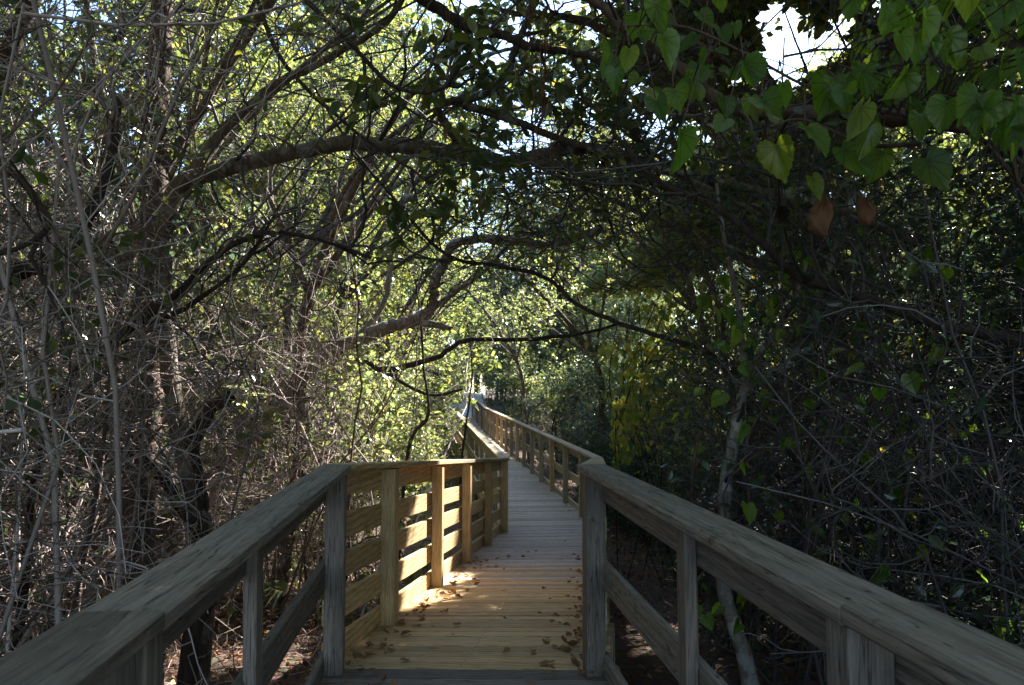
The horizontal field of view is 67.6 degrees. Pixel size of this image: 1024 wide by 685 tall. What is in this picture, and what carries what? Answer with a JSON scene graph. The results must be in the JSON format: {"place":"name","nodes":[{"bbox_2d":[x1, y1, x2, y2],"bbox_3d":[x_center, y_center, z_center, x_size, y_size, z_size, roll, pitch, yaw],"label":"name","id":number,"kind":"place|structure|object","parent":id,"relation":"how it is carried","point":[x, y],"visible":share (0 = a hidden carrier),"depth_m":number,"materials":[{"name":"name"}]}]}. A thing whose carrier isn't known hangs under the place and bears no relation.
{"place":"outdoors","nodes":[
{"label":"outdoors","id":0,"kind":"place"},
{"bbox_2d":[0,390,1016,684],"bbox_3d":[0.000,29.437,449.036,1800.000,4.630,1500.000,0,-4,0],"label":"ground","id":1,"kind":"structure","parent":0,"point":[626,664],"depth_m":7.42,"materials":[{"name":"brown soil"}]},
{"bbox_2d":[0,1,161,521],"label":"woodland tree","id":2,"kind":"object","parent":1,"relation":"on","point":[60,42],"visible":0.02,"depth_m":13.13,"materials":[{"name":"green wood"}]},
{"bbox_2d":[0,35,174,258],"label":"shrub","id":3,"kind":"object","parent":1,"relation":"on","point":[70,56],"visible":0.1,"depth_m":7.23,"materials":[{"name":"green plant"}]},
{"bbox_2d":[0,0,207,439],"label":"leaning tree","id":4,"kind":"object","parent":1,"relation":"on","point":[52,345],"visible":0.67,"depth_m":3.29,"materials":[{"name":"brown plant"}]},
{"bbox_2d":[0,140,233,605],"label":"shrub","id":5,"kind":"object","parent":1,"relation":"on","point":[110,296],"visible":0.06,"depth_m":7.08,"materials":[{"name":"green plant"}]},
{"bbox_2d":[0,0,244,581],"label":"canopy tree","id":6,"kind":"object","parent":1,"relation":"on","point":[38,64],"visible":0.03,"depth_m":11.09,"materials":[{"name":"plant"}]},
{"bbox_2d":[0,101,276,627],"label":"shrub","id":7,"kind":"object","parent":1,"relation":"on","point":[176,284],"visible":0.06,"depth_m":7.77,"materials":[{"name":"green plant"}]},
{"bbox_2d":[0,0,301,684],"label":"cedar tree","id":8,"kind":"object","parent":1,"relation":"on","point":[156,185],"visible":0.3,"depth_m":5.55,"materials":[{"name":"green plant"}]},
{"bbox_2d":[18,0,1023,397],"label":"twig roof","id":9,"kind":"structure","parent":8,"relation":"attached to","point":[510,214],"depth_m":5.54,"materials":[{"name":"green wood"}]},
{"bbox_2d":[0,0,303,514],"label":"woodland tree","id":10,"kind":"object","parent":1,"relation":"on","point":[200,97],"visible":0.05,"depth_m":11.74,"materials":[{"name":"green plant"}]},
{"bbox_2d":[40,296,276,552],"bbox_3d":[-4.320,1.468,10.276,3.434,4.259,3.116,-2,-4,30],"label":"shrub","id":11,"kind":"object","parent":1,"relation":"on","point":[186,312],"visible":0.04,"depth_m":9.96,"materials":[{"name":"green plant"}]},
{"bbox_2d":[0,0,343,618],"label":"canopy tree","id":12,"kind":"object","parent":1,"relation":"on","point":[231,24],"visible":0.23,"depth_m":8.69,"materials":[{"name":"green plant"}]},
{"bbox_2d":[34,0,370,476],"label":"woodland tree","id":13,"kind":"object","parent":1,"relation":"on","point":[221,199],"visible":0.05,"depth_m":13.74,"materials":[{"name":"plant"}]},
{"bbox_2d":[10,0,399,613],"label":"canopy tree","id":14,"kind":"object","parent":1,"relation":"on","point":[257,18],"visible":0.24,"depth_m":6.38,"materials":[{"name":"brown wood"}]},
{"bbox_2d":[120,329,289,684],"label":"tree trunk","id":15,"kind":"object","parent":1,"relation":"on","point":[185,674],"visible":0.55,"depth_m":5.03,"materials":[{"name":"brown plant"}]},
{"bbox_2d":[1,555,422,684],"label":"fallen twigs","id":16,"kind":"object","parent":1,"relation":"on","point":[288,654],"visible":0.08,"depth_m":6.54,"materials":[{"name":"wood"}]},
{"bbox_2d":[11,88,452,650],"bbox_3d":[-1.650,0.475,4.590,2.540,4.045,1.335,0,-4,0],"label":"slanting tree","id":17,"kind":"object","parent":1,"relation":"on","point":[188,281],"visible":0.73,"depth_m":4.55,"materials":[{"name":"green plant"}]},
{"bbox_2d":[159,34,418,499],"bbox_3d":[-4.691,-1.028,14.901,6.041,9.880,4.373,1,-4,-18],"label":"woodland tree","id":18,"kind":"object","parent":1,"relation":"on","point":[296,97],"visible":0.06,"depth_m":14.83,"materials":[{"name":"green plant"}]},
{"bbox_2d":[172,25,457,504],"bbox_3d":[-2.986,-1.492,13.442,5.695,10.090,3.274,4,-5,-44],"label":"canopy tree","id":19,"kind":"object","parent":1,"relation":"on","point":[305,175],"visible":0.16,"depth_m":13.09,"materials":[{"name":"green plant"}]},
{"bbox_2d":[155,196,478,586],"bbox_3d":[-2.463,0.842,8.905,3.324,5.239,3.681,2,-4,-30],"label":"shrub","id":20,"kind":"object","parent":1,"relation":"on","point":[385,429],"visible":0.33,"depth_m":8.75,"materials":[{"name":"green plant"}]},
{"bbox_2d":[204,0,433,485],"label":"woodland tree","id":21,"kind":"object","parent":1,"relation":"on","point":[376,173],"visible":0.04,"depth_m":17.04,"materials":[{"name":"plant"}]},
{"bbox_2d":[271,382,379,580],"bbox_3d":[-2.890,2.119,11.776,2.193,3.249,1.980,3,-5,-42],"label":"shrub","id":22,"kind":"object","parent":1,"relation":"on","point":[344,407],"visible":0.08,"depth_m":11.91,"materials":[{"name":"green plant"}]},
{"bbox_2d":[263,577,405,627],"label":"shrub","id":23,"kind":"object","parent":1,"relation":"on","point":[273,588],"visible":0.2,"depth_m":7.33,"materials":[{"name":"green plant"}]},
{"bbox_2d":[208,0,463,337],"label":"woodland tree","id":24,"kind":"object","parent":1,"relation":"on","point":[400,116],"visible":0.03,"depth_m":24.66,"materials":[{"name":"green plant"}]},
{"bbox_2d":[0,0,677,684],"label":"twig tangle","id":25,"kind":"object","parent":1,"relation":"on","point":[58,548],"visible":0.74,"depth_m":3.80,"materials":[{"name":"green plant"}]},
{"bbox_2d":[0,0,693,255],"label":"overhanging tree","id":26,"kind":"object","parent":1,"relation":"on","point":[478,160],"visible":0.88,"depth_m":4.35,"materials":[{"name":"green plant"}]},
{"bbox_2d":[420,0,717,187],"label":"hanging vine","id":27,"kind":"object","parent":26,"relation":"hanging from","point":[535,58],"visible":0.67,"depth_m":4.24,"materials":[{"name":"plant"}]},
{"bbox_2d":[187,0,506,430],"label":"woodland tree","id":28,"kind":"object","parent":1,"relation":"on","point":[413,16],"visible":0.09,"depth_m":21.51,"materials":[{"name":"green plant"}]},
{"bbox_2d":[219,0,490,411],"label":"woodland tree","id":29,"kind":"object","parent":1,"relation":"on","point":[427,21],"visible":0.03,"depth_m":28.01,"materials":[{"name":"plant"}]},
{"bbox_2d":[168,0,580,607],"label":"canopy tree","id":30,"kind":"object","parent":1,"relation":"on","point":[288,550],"visible":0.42,"depth_m":8.24,"materials":[{"name":"brown wood"}]},
{"bbox_2d":[227,0,550,503],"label":"canopy tree","id":31,"kind":"object","parent":1,"relation":"on","point":[329,205],"visible":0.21,"depth_m":10.75,"materials":[{"name":"green wood"}]},
{"bbox_2d":[334,374,445,543],"bbox_3d":[-2.408,2.117,12.523,2.357,3.426,2.610,-1,-4,16],"label":"shrub","id":32,"kind":"object","parent":1,"relation":"on","point":[399,418],"visible":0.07,"depth_m":12.18,"materials":[{"name":"green plant"}]},
{"bbox_2d":[156,89,632,558],"bbox_3d":[-1.393,0.108,8.733,5.651,5.807,2.502,0,-4,0],"label":"crooked oak","id":33,"kind":"object","parent":1,"relation":"on","point":[387,327],"visible":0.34,"depth_m":8.57,"materials":[{"name":"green plant"}]},
{"bbox_2d":[354,364,457,510],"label":"shrub","id":34,"kind":"object","parent":1,"relation":"on","point":[429,450],"visible":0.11,"depth_m":16.40,"materials":[{"name":"green plant"}]},
{"bbox_2d":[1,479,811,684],"bbox_3d":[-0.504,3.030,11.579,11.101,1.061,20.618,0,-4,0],"label":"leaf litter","id":35,"kind":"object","parent":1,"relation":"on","point":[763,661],"visible":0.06,"depth_m":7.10,"materials":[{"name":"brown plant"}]},
{"bbox_2d":[399,271,430,559],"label":"sapling","id":36,"kind":"object","parent":1,"relation":"on","point":[420,426],"visible":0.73,"depth_m":8.65,"materials":[{"name":"brown plant"}]},
{"bbox_2d":[270,29,577,572],"bbox_3d":[-1.471,-0.894,12.048,4.431,8.960,3.236,-1,-4,19],"label":"canopy tree","id":37,"kind":"object","parent":1,"relation":"on","point":[322,119],"visible":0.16,"depth_m":12.00,"materials":[{"name":"green plant"}]},
{"bbox_2d":[321,189,550,505],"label":"canopy tree","id":38,"kind":"object","parent":1,"relation":"on","point":[379,297],"visible":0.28,"depth_m":15.61,"materials":[{"name":"plant"}]},
{"bbox_2d":[365,199,510,457],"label":"canopy tree","id":39,"kind":"object","parent":1,"relation":"on","point":[432,318],"visible":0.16,"depth_m":18.61,"materials":[{"name":"green plant"}]},
{"bbox_2d":[397,334,480,460],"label":"shrub","id":40,"kind":"object","parent":1,"relation":"on","point":[458,446],"visible":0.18,"depth_m":20.88,"materials":[{"name":"green plant"}]},
{"bbox_2d":[403,363,477,459],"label":"shrub","id":41,"kind":"object","parent":1,"relation":"on","point":[435,392],"visible":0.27,"depth_m":20.38,"materials":[{"name":"green plant"}]},
{"bbox_2d":[320,417,610,684],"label":"boardwalk","id":42,"kind":"structure","parent":1,"relation":"on","point":[543,521],"depth_m":5.31,"materials":[{"name":"brown wood"}]},
{"bbox_2d":[0,464,350,684],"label":"wooden railing","id":43,"kind":"object","parent":42,"relation":"attached to","point":[130,632],"visible":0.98,"depth_m":1.87,"materials":[{"name":"grey wood"}]},
{"bbox_2d":[321,458,509,652],"bbox_3d":[-0.555,2.025,7.636,0.209,2.284,7.221,0,-4,7],"label":"wooden railing","id":44,"kind":"object","parent":42,"relation":"attached to","point":[387,479],"visible":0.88,"depth_m":5.81,"materials":[{"name":"brown wood"}]},
{"bbox_2d":[448,407,508,530],"bbox_3d":[-1.343,3.051,21.529,0.210,2.035,20.872,0,-4,-7],"label":"wooden railing","id":45,"kind":"object","parent":42,"relation":"attached to","point":[486,446],"visible":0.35,"depth_m":16.31,"materials":[{"name":"brown wood"}]},
{"bbox_2d":[471,396,600,517],"bbox_3d":[-0.358,3.119,25.588,0.212,2.468,28.755,0,-4,-7],"label":"wooden railing","id":46,"kind":"object","parent":42,"relation":"attached to","point":[582,455],"visible":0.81,"depth_m":17.39,"materials":[{"name":"brown wood"}]},
{"bbox_2d":[581,457,614,661],"bbox_3d":[0.878,2.034,7.659,0.209,2.289,7.333,0,-4,7],"label":"wooden railing","id":47,"kind":"object","parent":42,"relation":"attached to","point":[596,460],"visible":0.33,"depth_m":5.24,"materials":[{"name":"brown wood"}]},
{"bbox_2d":[577,464,1023,684],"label":"wooden railing","id":48,"kind":"object","parent":42,"relation":"attached to","point":[857,630],"visible":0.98,"depth_m":1.89,"materials":[{"name":"grey wood"}]},
{"bbox_2d":[316,319,615,565],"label":"bent oak","id":49,"kind":"object","parent":1,"relation":"on","point":[445,351],"visible":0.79,"depth_m":9.69,"materials":[{"name":"brown plant"}]},
{"bbox_2d":[436,149,538,392],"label":"woodland tree","id":50,"kind":"object","parent":1,"relation":"on","point":[472,249],"visible":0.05,"depth_m":64.07,"materials":[{"name":"plant"}]},
{"bbox_2d":[442,289,535,423],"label":"canopy tree","id":51,"kind":"object","parent":1,"relation":"on","point":[485,332],"visible":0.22,"depth_m":36.66,"materials":[{"name":"plant"}]},
{"bbox_2d":[451,261,533,400],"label":"woodland tree","id":52,"kind":"object","parent":1,"relation":"on","point":[508,281],"visible":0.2,"depth_m":58.47,"materials":[{"name":"plant"}]},
{"bbox_2d":[440,233,558,468],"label":"canopy tree","id":53,"kind":"object","parent":1,"relation":"on","point":[513,352],"visible":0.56,"depth_m":23.82,"materials":[{"name":"green plant"}]},
{"bbox_2d":[27,0,1023,684],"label":"arching oak","id":54,"kind":"object","parent":1,"relation":"on","point":[573,146],"visible":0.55,"depth_m":5.02,"materials":[{"name":"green plant"}]},
{"bbox_2d":[499,344,556,426],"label":"shrub","id":55,"kind":"object","parent":1,"relation":"on","point":[517,384],"visible":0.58,"depth_m":34.03,"materials":[{"name":"green plant"}]},
{"bbox_2d":[314,87,743,684],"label":"sapling","id":56,"kind":"object","parent":1,"relation":"on","point":[516,267],"visible":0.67,"depth_m":5.63,"materials":[{"name":"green plant"}]},
{"bbox_2d":[447,181,641,464],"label":"canopy tree","id":57,"kind":"object","parent":1,"relation":"on","point":[591,351],"visible":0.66,"depth_m":16.26,"materials":[{"name":"green plant"}]},
{"bbox_2d":[529,316,580,383],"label":"woodland tree","id":58,"kind":"object","parent":1,"relation":"on","point":[562,330],"visible":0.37,"depth_m":46.35,"materials":[{"name":"green plant"}]},
{"bbox_2d":[493,171,622,380],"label":"woodland tree","id":59,"kind":"object","parent":1,"relation":"on","point":[516,281],"visible":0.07,"depth_m":51.64,"materials":[{"name":"green plant"}]},
{"bbox_2d":[509,362,607,471],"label":"shrub","id":60,"kind":"object","parent":1,"relation":"on","point":[557,390],"visible":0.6,"depth_m":22.83,"materials":[{"name":"green plant"}]},
{"bbox_2d":[524,345,607,460],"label":"shrub","id":61,"kind":"object","parent":1,"relation":"on","point":[556,404],"visible":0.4,"depth_m":24.15,"materials":[{"name":"green plant"}]},
{"bbox_2d":[506,131,661,376],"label":"woodland tree","id":62,"kind":"object","parent":1,"relation":"on","point":[534,348],"visible":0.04,"depth_m":48.14,"materials":[{"name":"plant"}]},
{"bbox_2d":[499,98,669,373],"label":"woodland tree","id":63,"kind":"object","parent":1,"relation":"on","point":[578,267],"visible":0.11,"depth_m":46.67,"materials":[{"name":"plant"}]},
{"bbox_2d":[534,343,634,464],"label":"shrub","id":64,"kind":"object","parent":1,"relation":"on","point":[604,366],"visible":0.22,"depth_m":23.83,"materials":[{"name":"green plant"}]},
{"bbox_2d":[551,351,620,458],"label":"shrub","id":65,"kind":"object","parent":1,"relation":"on","point":[572,370],"visible":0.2,"depth_m":23.53,"materials":[{"name":"green plant"}]},
{"bbox_2d":[549,407,623,498],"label":"shrub","id":66,"kind":"object","parent":1,"relation":"on","point":[579,445],"visible":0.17,"depth_m":16.33,"materials":[{"name":"green plant"}]},
{"bbox_2d":[556,290,627,414],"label":"woodland tree","id":67,"kind":"object","parent":1,"relation":"on","point":[595,309],"visible":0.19,"depth_m":36.33,"materials":[{"name":"plant"}]},
{"bbox_2d":[554,394,638,483],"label":"shrub","id":68,"kind":"object","parent":1,"relation":"on","point":[580,434],"visible":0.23,"depth_m":17.39,"materials":[{"name":"green plant"}]},
{"bbox_2d":[498,67,741,413],"bbox_3d":[2.092,-0.925,13.661,5.057,8.728,2.907,0,-4,0],"label":"canopy tree","id":69,"kind":"object","parent":1,"relation":"on","point":[664,273],"visible":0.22,"depth_m":13.42,"materials":[{"name":"green plant"}]},
{"bbox_2d":[583,292,677,397],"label":"woodland tree","id":70,"kind":"object","parent":1,"relation":"on","point":[632,319],"visible":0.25,"depth_m":27.16,"materials":[{"name":"green plant"}]},
{"bbox_2d":[510,72,770,380],"bbox_3d":[2.545,-1.068,15.529,4.994,9.575,3.266,-2,-4,28],"label":"canopy tree","id":71,"kind":"object","parent":1,"relation":"on","point":[610,137],"visible":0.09,"depth_m":15.35,"materials":[{"name":"plant"}]},
{"bbox_2d":[575,281,719,586],"bbox_3d":[1.728,1.236,8.907,1.388,4.006,3.880,-1,-4,15],"label":"climbing vine","id":72,"kind":"object","parent":1,"relation":"on","point":[632,418],"visible":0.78,"depth_m":7.75,"materials":[{"name":"green plant"}]},
{"bbox_2d":[608,430,693,543],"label":"shrub","id":73,"kind":"object","parent":1,"relation":"on","point":[630,470],"visible":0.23,"depth_m":12.80,"materials":[{"name":"green plant"}]},
{"bbox_2d":[628,460,721,581],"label":"shrub","id":74,"kind":"object","parent":1,"relation":"on","point":[653,538],"visible":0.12,"depth_m":10.50,"materials":[{"name":"green plant"}]},
{"bbox_2d":[634,385,716,554],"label":"shrub","id":75,"kind":"object","parent":1,"relation":"on","point":[662,449],"visible":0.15,"depth_m":12.08,"materials":[{"name":"green plant"}]},
{"bbox_2d":[638,283,748,412],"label":"woodland tree","id":76,"kind":"object","parent":1,"relation":"on","point":[656,321],"visible":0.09,"depth_m":22.08,"materials":[{"name":"plant"}]},
{"bbox_2d":[442,0,965,579],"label":"canopy tree","id":77,"kind":"object","parent":1,"relation":"on","point":[654,68],"visible":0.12,"depth_m":6.16,"materials":[{"name":"green plant"}]},
{"bbox_2d":[657,402,766,570],"bbox_3d":[2.566,2.064,9.952,1.692,2.843,1.704,-1,-4,14],"label":"shrub","id":78,"kind":"object","parent":1,"relation":"on","point":[695,480],"visible":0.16,"depth_m":10.16,"materials":[{"name":"green plant"}]},
{"bbox_2d":[668,489,778,650],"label":"shrub","id":79,"kind":"object","parent":1,"relation":"on","point":[727,645],"visible":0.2,"depth_m":6.51,"materials":[{"name":"green plant"}]},
{"bbox_2d":[472,0,1023,684],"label":"twig tangle","id":80,"kind":"object","parent":1,"relation":"on","point":[976,516],"visible":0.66,"depth_m":3.85,"materials":[{"name":"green plant"}]},
{"bbox_2d":[806,172,833,236],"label":"dead leaf","id":81,"kind":"object","parent":80,"relation":"hanging from","point":[819,218],"visible":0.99,"depth_m":2.39,"materials":[{"name":"plant"}]},
{"bbox_2d":[856,175,877,229],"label":"dead leaf","id":82,"kind":"object","parent":80,"relation":"on","point":[867,213],"visible":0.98,"depth_m":2.39,"materials":[{"name":"plant"}]},
{"bbox_2d":[488,24,1023,406],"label":"leaning tree","id":83,"kind":"object","parent":1,"relation":"on","point":[797,274],"visible":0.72,"depth_m":3.62,"materials":[{"name":"green plant"}]},
{"bbox_2d":[595,0,919,425],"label":"canopy tree","id":84,"kind":"object","parent":1,"relation":"on","point":[802,97],"visible":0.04,"depth_m":9.12,"materials":[{"name":"plant"}]},
{"bbox_2d":[540,0,993,265],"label":"overhanging tree","id":85,"kind":"object","parent":1,"relation":"on","point":[756,115],"visible":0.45,"depth_m":3.22,"materials":[{"name":"green plant"}]},
{"bbox_2d":[598,0,1023,200],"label":"grape vine","id":86,"kind":"object","parent":85,"relation":"attached to","point":[941,105],"visible":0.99,"depth_m":2.13,"materials":[{"name":"green plant"}]},
{"bbox_2d":[602,69,974,684],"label":"forked tree","id":87,"kind":"object","parent":1,"relation":"on","point":[745,661],"visible":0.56,"depth_m":4.50,"materials":[{"name":"green plant"}]},
{"bbox_2d":[690,383,973,517],"bbox_3d":[1.940,1.378,4.587,1.632,2.273,0.683,1,-4,-13],"label":"red stemmed vine","id":88,"kind":"object","parent":1,"relation":"on","point":[914,499],"visible":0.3,"depth_m":4.74,"materials":[{"name":"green plant"}]},
{"bbox_2d":[672,222,1023,684],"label":"climbing vine","id":89,"kind":"object","parent":1,"relation":"on","point":[749,508],"visible":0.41,"depth_m":4.17,"materials":[{"name":"green plant"}]},
{"bbox_2d":[742,5,976,429],"bbox_3d":[8.549,-2.361,18.913,6.003,13.306,5.939,-2,-4,26],"label":"woodland tree","id":90,"kind":"object","parent":1,"relation":"on","point":[834,56],"visible":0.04,"depth_m":18.75,"materials":[{"name":"plant"}]},
{"bbox_2d":[758,128,965,403],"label":"woodland tree","id":91,"kind":"object","parent":1,"relation":"on","point":[889,218],"visible":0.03,"depth_m":16.72,"materials":[{"name":"plant"}]},
{"bbox_2d":[729,0,1023,301],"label":"canopy tree","id":92,"kind":"object","parent":1,"relation":"on","point":[907,170],"visible":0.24,"depth_m":4.49,"materials":[{"name":"green plant"}]},
{"bbox_2d":[779,510,1023,643],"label":"shrub","id":93,"kind":"object","parent":1,"relation":"on","point":[850,550],"visible":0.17,"depth_m":4.10,"materials":[{"name":"green plant"}]},
{"bbox_2d":[801,451,1016,599],"bbox_3d":[2.760,1.667,5.626,1.361,1.798,1.236,1,-4,-21],"label":"shrub","id":94,"kind":"object","parent":1,"relation":"on","point":[891,507],"visible":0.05,"depth_m":5.69,"materials":[{"name":"green plant"}]},
{"bbox_2d":[827,128,1016,466],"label":"woodland tree","id":95,"kind":"object","parent":1,"relation":"on","point":[956,159],"visible":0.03,"depth_m":18.23,"materials":[{"name":"green plant"}]},
{"bbox_2d":[821,148,1023,578],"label":"shrub","id":96,"kind":"object","parent":1,"relation":"on","point":[952,207],"visible":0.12,"depth_m":7.52,"materials":[{"name":"green plant"}]},
{"bbox_2d":[822,439,1022,657],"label":"shrub","id":97,"kind":"object","parent":1,"relation":"on","point":[908,525],"visible":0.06,"depth_m":5.33,"materials":[{"name":"green plant"}]},
{"bbox_2d":[827,131,1023,601],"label":"shrub","id":98,"kind":"object","parent":1,"relation":"on","point":[952,237],"visible":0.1,"depth_m":8.03,"materials":[{"name":"green plant"}]},
{"bbox_2d":[867,204,1023,509],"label":"shrub","id":99,"kind":"object","parent":1,"relation":"on","point":[966,338],"visible":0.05,"depth_m":9.10,"materials":[{"name":"green plant"}]},
{"bbox_2d":[875,319,1023,508],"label":"shrub","id":100,"kind":"object","parent":1,"relation":"on","point":[953,364],"visible":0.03,"depth_m":8.78,"materials":[{"name":"green plant"}]},
{"bbox_2d":[903,241,1023,424],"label":"shrub","id":101,"kind":"object","parent":1,"relation":"on","point":[1009,319],"visible":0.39,"depth_m":6.31,"materials":[{"name":"green plant"}]},
{"bbox_2d":[941,36,1023,355],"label":"woodland tree","id":102,"kind":"object","parent":1,"relation":"on","point":[966,214],"visible":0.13,"depth_m":6.86,"materials":[{"name":"plant"}]},
{"bbox_2d":[966,579,1023,643],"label":"shrub","id":103,"kind":"object","parent":1,"relation":"on","point":[1012,613],"visible":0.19,"depth_m":3.40,"materials":[{"name":"green plant"}]},
{"bbox_2d":[7,0,1021,390],"label":"sky","id":104,"kind":"structure","parent":0,"point":[774,44],"materials":[{"name":"white"}]},
{"bbox_2d":[397,0,1023,308],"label":"leaf roof","id":105,"kind":"structure","parent":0,"point":[820,15],"depth_m":11.33,"materials":[{"name":"green plant"}]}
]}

